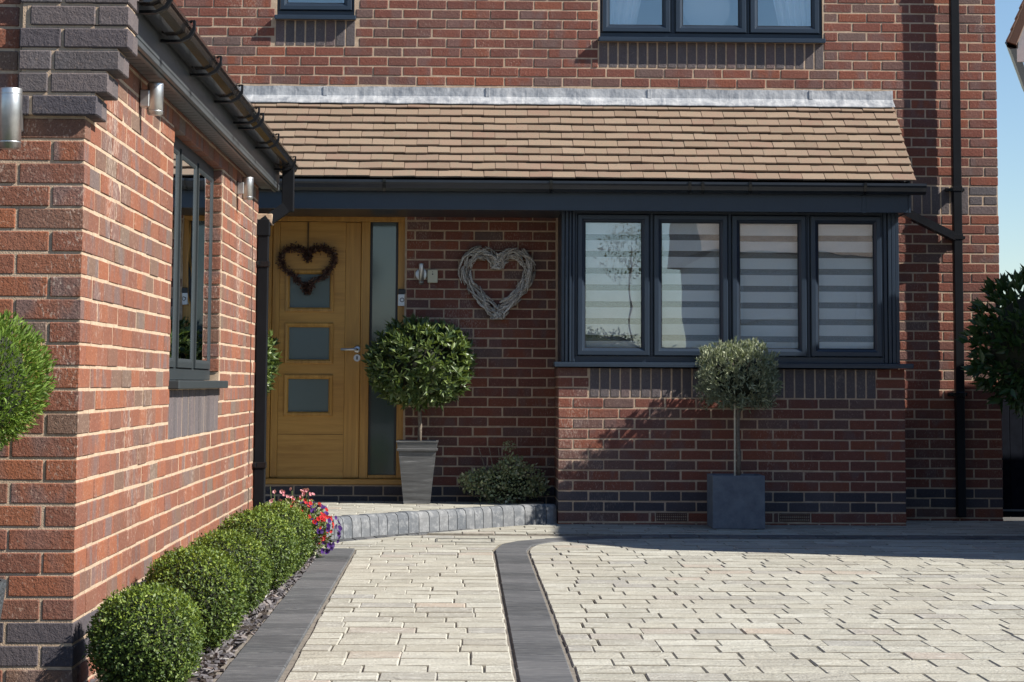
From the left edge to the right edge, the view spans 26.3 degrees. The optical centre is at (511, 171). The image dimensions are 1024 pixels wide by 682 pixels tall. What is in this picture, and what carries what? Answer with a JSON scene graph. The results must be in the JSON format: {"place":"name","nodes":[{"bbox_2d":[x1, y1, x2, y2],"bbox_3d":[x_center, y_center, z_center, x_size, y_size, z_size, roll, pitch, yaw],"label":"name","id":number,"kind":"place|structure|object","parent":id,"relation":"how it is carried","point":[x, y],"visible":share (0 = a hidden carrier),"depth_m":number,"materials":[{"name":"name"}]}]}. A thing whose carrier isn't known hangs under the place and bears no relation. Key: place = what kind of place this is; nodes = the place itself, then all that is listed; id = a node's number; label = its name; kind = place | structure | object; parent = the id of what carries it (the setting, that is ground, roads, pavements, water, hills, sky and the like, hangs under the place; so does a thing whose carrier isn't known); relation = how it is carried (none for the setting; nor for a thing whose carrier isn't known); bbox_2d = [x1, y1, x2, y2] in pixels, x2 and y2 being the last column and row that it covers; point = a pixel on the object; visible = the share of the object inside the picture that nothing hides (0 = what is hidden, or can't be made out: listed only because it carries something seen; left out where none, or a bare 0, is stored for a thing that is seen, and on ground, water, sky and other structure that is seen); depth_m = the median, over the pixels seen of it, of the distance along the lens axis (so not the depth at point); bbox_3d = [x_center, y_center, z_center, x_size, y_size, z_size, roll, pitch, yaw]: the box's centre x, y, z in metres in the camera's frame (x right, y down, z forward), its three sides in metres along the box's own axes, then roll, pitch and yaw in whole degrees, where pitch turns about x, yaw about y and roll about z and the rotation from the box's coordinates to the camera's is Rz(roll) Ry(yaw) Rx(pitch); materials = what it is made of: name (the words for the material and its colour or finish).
{"place":"outdoors","nodes":[
{"label":"outdoors","id":0,"kind":"place"},
{"bbox_2d":[212,520,1023,681],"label":"driveway","id":1,"kind":"structure","parent":0,"point":[926,601],"depth_m":10.01,"materials":[{"name":"stone"}]},
{"bbox_2d":[435,538,494,543],"bbox_3d":[-0.304,2.396,14.182,0.380,0.026,0.340,0,-6,-1],"label":"access cover","id":2,"kind":"object","parent":1,"relation":"on","point":[493,540],"visible":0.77,"depth_m":14.14,"materials":[{"name":"silver metal"}]},
{"bbox_2d":[707,473,764,528],"bbox_3d":[1.597,2.347,15.621,0.370,0.372,0.370,0,-6,-1],"label":"square planter","id":3,"kind":"object","parent":1,"relation":"on","point":[735,502],"visible":1,"depth_m":15.44,"materials":[{"name":"stone"}]},
{"bbox_2d":[734,398,735,475],"bbox_3d":[1.591,1.901,15.631,0.014,0.630,0.019,-3,-6,30],"label":"bamboo cane","id":4,"kind":"object","parent":3,"relation":"on","point":[734,440],"visible":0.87,"depth_m":15.62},
{"bbox_2d":[692,335,783,475],"bbox_3d":[1.611,1.687,15.681,0.660,1.046,0.631,0,-6,-1],"label":"olive tree","id":5,"kind":"object","parent":3,"relation":"in","point":[743,378],"visible":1,"depth_m":15.57,"materials":[{"name":"green plant"}]},
{"bbox_2d":[955,264,1023,418],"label":"laurel bush","id":6,"kind":"object","parent":1,"relation":"on","point":[1003,340],"visible":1,"depth_m":15.70,"materials":[{"name":"green plant"}]},
{"bbox_2d":[995,0,1023,306],"label":"sky","id":7,"kind":"structure","parent":0,"point":[1010,94],"materials":[{"name":"blue"}]},
{"bbox_2d":[1003,517,1023,520],"bbox_3d":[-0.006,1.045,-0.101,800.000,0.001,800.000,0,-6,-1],"label":"ground","id":8,"kind":"structure","parent":0,"point":[1013,518],"depth_m":17.31,"materials":[{"name":"beige concrete"}]},
{"bbox_2d":[0,578,5,618],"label":"woven planter","id":9,"kind":"object","parent":8,"relation":"on","point":[2,587],"visible":1,"depth_m":6.76,"materials":[{"name":"grey wicker"}]},
{"bbox_2d":[0,309,57,451],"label":"conifer ball","id":10,"kind":"object","parent":9,"relation":"on","point":[17,367],"visible":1,"depth_m":6.78,"materials":[{"name":"green plant"}]},
{"bbox_2d":[0,0,298,681],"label":"brick garage","id":11,"kind":"structure","parent":8,"relation":"on","point":[134,262],"depth_m":7.96,"materials":[{"name":"red brick"}]},
{"bbox_2d":[0,87,23,149],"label":"wall lamp","id":12,"kind":"object","parent":11,"relation":"attached to","point":[11,122],"visible":1,"depth_m":7.16,"materials":[{"name":"metal"}]},
{"bbox_2d":[140,82,163,115],"bbox_3d":[-1.396,-0.283,8.488,0.089,0.125,0.064,0,-6,-1],"label":"wall lamp","id":13,"kind":"object","parent":11,"relation":"attached to","point":[151,98],"visible":1,"depth_m":8.46,"materials":[{"name":"metal"}]},
{"bbox_2d":[168,136,227,388],"bbox_3d":[-1.517,0.447,10.389,0.151,1.155,1.950,0,-6,-1],"label":"side window","id":14,"kind":"structure","parent":11,"relation":"in","point":[193,177],"depth_m":10.44,"materials":[{"name":"grey glass"}]},
{"bbox_2d":[237,177,253,199],"bbox_3d":[-1.475,0.092,12.118,0.089,0.125,0.064,0,-6,-1],"label":"wall lamp","id":15,"kind":"object","parent":11,"relation":"attached to","point":[245,188],"visible":1,"depth_m":12.09,"materials":[{"name":"metal"}]},
{"bbox_2d":[90,548,321,681],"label":"slate chippings","id":16,"kind":"object","parent":8,"relation":"on","point":[265,605],"visible":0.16,"depth_m":8.94,"materials":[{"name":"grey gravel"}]},
{"bbox_2d":[82,580,207,681],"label":"box shrub","id":17,"kind":"object","parent":16,"relation":"on","point":[144,633],"visible":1,"depth_m":7.05,"materials":[{"name":"green plant"}]},
{"bbox_2d":[140,542,250,652],"bbox_3d":[-1.223,1.642,8.412,0.430,0.436,0.434,2,-6,-20],"label":"box shrub","id":18,"kind":"object","parent":16,"relation":"on","point":[210,582],"visible":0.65,"depth_m":8.31,"materials":[{"name":"green plant"}]},
{"bbox_2d":[188,528,273,615],"bbox_3d":[-1.252,1.763,9.572,0.430,0.414,0.429,5,-7,-39],"label":"box shrub","id":19,"kind":"object","parent":16,"relation":"on","point":[249,559],"visible":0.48,"depth_m":9.50,"materials":[{"name":"green plant"}]},
{"bbox_2d":[215,508,300,593],"bbox_3d":[-1.256,1.860,10.694,0.446,0.439,0.442,-3,-6,32],"label":"box shrub","id":20,"kind":"object","parent":16,"relation":"on","point":[271,534],"visible":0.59,"depth_m":10.62,"materials":[{"name":"green plant"}]},
{"bbox_2d":[242,500,315,576],"bbox_3d":[-1.259,1.952,11.590,0.446,0.426,0.447,-1,-6,13],"label":"box shrub","id":21,"kind":"object","parent":16,"relation":"on","point":[294,517],"visible":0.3,"depth_m":11.54,"materials":[{"name":"green plant"}]},
{"bbox_2d":[269,486,341,557],"bbox_3d":[-1.249,2.062,12.776,0.463,0.448,0.393,-3,-6,30],"label":"flowering plant","id":22,"kind":"object","parent":16,"relation":"on","point":[319,522],"visible":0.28,"depth_m":12.73,"materials":[{"name":"multicoloured plant"}]},
{"bbox_2d":[265,501,556,538],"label":"porch platform","id":23,"kind":"structure","parent":8,"relation":"on","point":[365,518],"depth_m":15.37,"materials":[{"name":"concrete"}]},
{"bbox_2d":[396,440,438,503],"bbox_3d":[-0.704,2.229,16.290,0.310,0.462,0.310,0,-6,-1],"label":"planter","id":24,"kind":"object","parent":23,"relation":"on","point":[417,461],"visible":0.98,"depth_m":16.17,"materials":[{"name":"metal"}]},
{"bbox_2d":[361,312,478,440],"bbox_3d":[-0.690,1.551,16.313,0.891,1.014,0.852,0,-6,-1],"label":"bay tree","id":25,"kind":"object","parent":24,"relation":"in","point":[424,366],"visible":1,"depth_m":16.13,"materials":[{"name":"green plant"}]},
{"bbox_2d":[457,441,550,503],"bbox_3d":[-0.061,2.274,16.368,0.704,0.540,0.382,0,-6,-1],"label":"shrub","id":26,"kind":"object","parent":23,"relation":"on","point":[506,483],"visible":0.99,"depth_m":16.30,"materials":[{"name":"green plant"}]},
{"bbox_2d":[173,0,1002,525],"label":"brick house","id":27,"kind":"structure","parent":8,"relation":"on","point":[443,136],"depth_m":16.68,"materials":[{"name":"red brick"}]},
{"bbox_2d":[274,0,355,19],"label":"upper window","id":28,"kind":"structure","parent":27,"relation":"in","point":[286,10],"depth_m":16.93,"materials":[{"name":"black"}]},
{"bbox_2d":[265,216,404,484],"bbox_3d":[-1.346,1.357,16.723,1.057,2.036,0.128,0,-6,-1],"label":"front door","id":29,"kind":"structure","parent":27,"relation":"in","point":[315,434],"depth_m":16.72,"materials":[{"name":"brown wood"}]},
{"bbox_2d":[275,222,337,295],"bbox_3d":[-1.571,0.669,16.755,0.492,0.573,0.114,0,-6,-1],"label":"cone heart","id":30,"kind":"object","parent":29,"relation":"hanging from","point":[309,285],"visible":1,"depth_m":16.74,"materials":[{"name":"brown"}]},
{"bbox_2d":[398,289,405,305],"bbox_3d":[-0.840,0.960,16.739,0.062,0.130,0.031,0,-6,-1],"label":"doorbell","id":31,"kind":"object","parent":27,"relation":"attached to","point":[401,292],"visible":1,"depth_m":16.73,"materials":[{"name":"white plastic"}]},
{"bbox_2d":[416,263,426,284],"bbox_3d":[-0.691,0.779,16.701,0.092,0.160,0.080,0,-6,-1],"label":"wall lamp","id":32,"kind":"object","parent":27,"relation":"attached to","point":[421,274],"visible":1,"depth_m":16.67,"materials":[{"name":"metal"}]},
{"bbox_2d":[427,270,437,282],"bbox_3d":[-0.607,0.797,16.725,0.078,0.100,0.031,0,-6,-1],"label":"sensor box","id":33,"kind":"object","parent":27,"relation":"attached to","point":[432,276],"visible":1,"depth_m":16.71,"materials":[{"name":"beige plastic"}]},
{"bbox_2d":[458,245,535,319],"bbox_3d":[-0.115,0.843,16.695,0.597,0.570,0.087,0,-6,-1],"label":"twig heart","id":34,"kind":"object","parent":27,"relation":"attached to","point":[498,261],"visible":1,"depth_m":16.68,"materials":[{"name":"grey wicker"}]},
{"bbox_2d":[578,223,640,355],"bbox_3d":[0.744,0.846,16.198,0.516,1.050,0.070,0,-6,-1],"label":"roller blind","id":35,"kind":"object","parent":27,"relation":"attached to","point":[613,279],"visible":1,"depth_m":16.19,"materials":[{"name":"grey fabric"}]},
{"bbox_2d":[601,0,640,32],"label":"voile curtain","id":36,"kind":"object","parent":27,"relation":"hanging from","point":[625,12],"visible":0.48,"depth_m":17.17,"materials":[{"name":"white fabric"}]},
{"bbox_2d":[662,223,718,347],"bbox_3d":[1.315,0.850,16.211,0.532,1.050,0.070,0,-6,-1],"label":"roller blind","id":37,"kind":"object","parent":27,"relation":"attached to","point":[689,279],"visible":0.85,"depth_m":16.20,"materials":[{"name":"grey fabric"}]},
{"bbox_2d":[683,0,729,24],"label":"round mirror","id":38,"kind":"object","parent":27,"relation":"on","point":[706,12],"visible":0.62,"depth_m":17.21,"materials":[{"name":"mirror"}]},
{"bbox_2d":[598,0,825,42],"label":"upper window","id":39,"kind":"structure","parent":27,"relation":"in","point":[672,29],"depth_m":16.99,"materials":[{"name":"black"}]},
{"bbox_2d":[553,211,913,368],"bbox_3d":[1.619,0.881,16.406,2.634,1.171,0.743,0,-6,-1],"label":"bay window","id":40,"kind":"structure","parent":27,"relation":"in","point":[885,353],"depth_m":16.12,"materials":[{"name":"black plastic"}]},
{"bbox_2d":[740,224,797,347],"bbox_3d":[1.894,0.855,16.223,0.534,1.050,0.070,0,-6,-1],"label":"roller blind","id":41,"kind":"object","parent":27,"relation":"attached to","point":[768,263],"visible":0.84,"depth_m":16.22,"materials":[{"name":"grey fabric"}]},
{"bbox_2d":[773,0,810,26],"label":"voile curtain","id":42,"kind":"object","parent":27,"relation":"hanging from","point":[789,13],"visible":0.56,"depth_m":17.20,"materials":[{"name":"white fabric"}]},
{"bbox_2d":[818,224,872,348],"bbox_3d":[2.463,0.859,16.235,0.511,1.050,0.070,0,-6,-1],"label":"roller blind","id":43,"kind":"object","parent":27,"relation":"attached to","point":[844,280],"visible":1,"depth_m":16.23,"materials":[{"name":"grey fabric"}]},
{"bbox_2d":[1001,390,1023,516],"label":"side gate","id":44,"kind":"structure","parent":27,"relation":"attached to","point":[1012,429],"depth_m":16.92,"materials":[{"name":"grey metal"}]},
{"bbox_2d":[1005,0,1023,91],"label":"neighbour house","id":45,"kind":"structure","parent":0,"point":[1014,42],"depth_m":18.77,"materials":[{"name":"white paint"}]},
{"bbox_3d":[-2.159,2.205,16.120,0.310,0.462,0.310,0,-6,-1],"label":"planter","id":46,"kind":"object","parent":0,"visible":0},
{"bbox_2d":[255,330,282,395],"bbox_3d":[-2.132,1.529,16.163,0.891,1.014,0.852,0,-6,-1],"label":"bay tree","id":47,"kind":"object","parent":46,"relation":"in","point":[273,361],"visible":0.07,"depth_m":16.11,"materials":[{"name":"green plant"}]}
]}

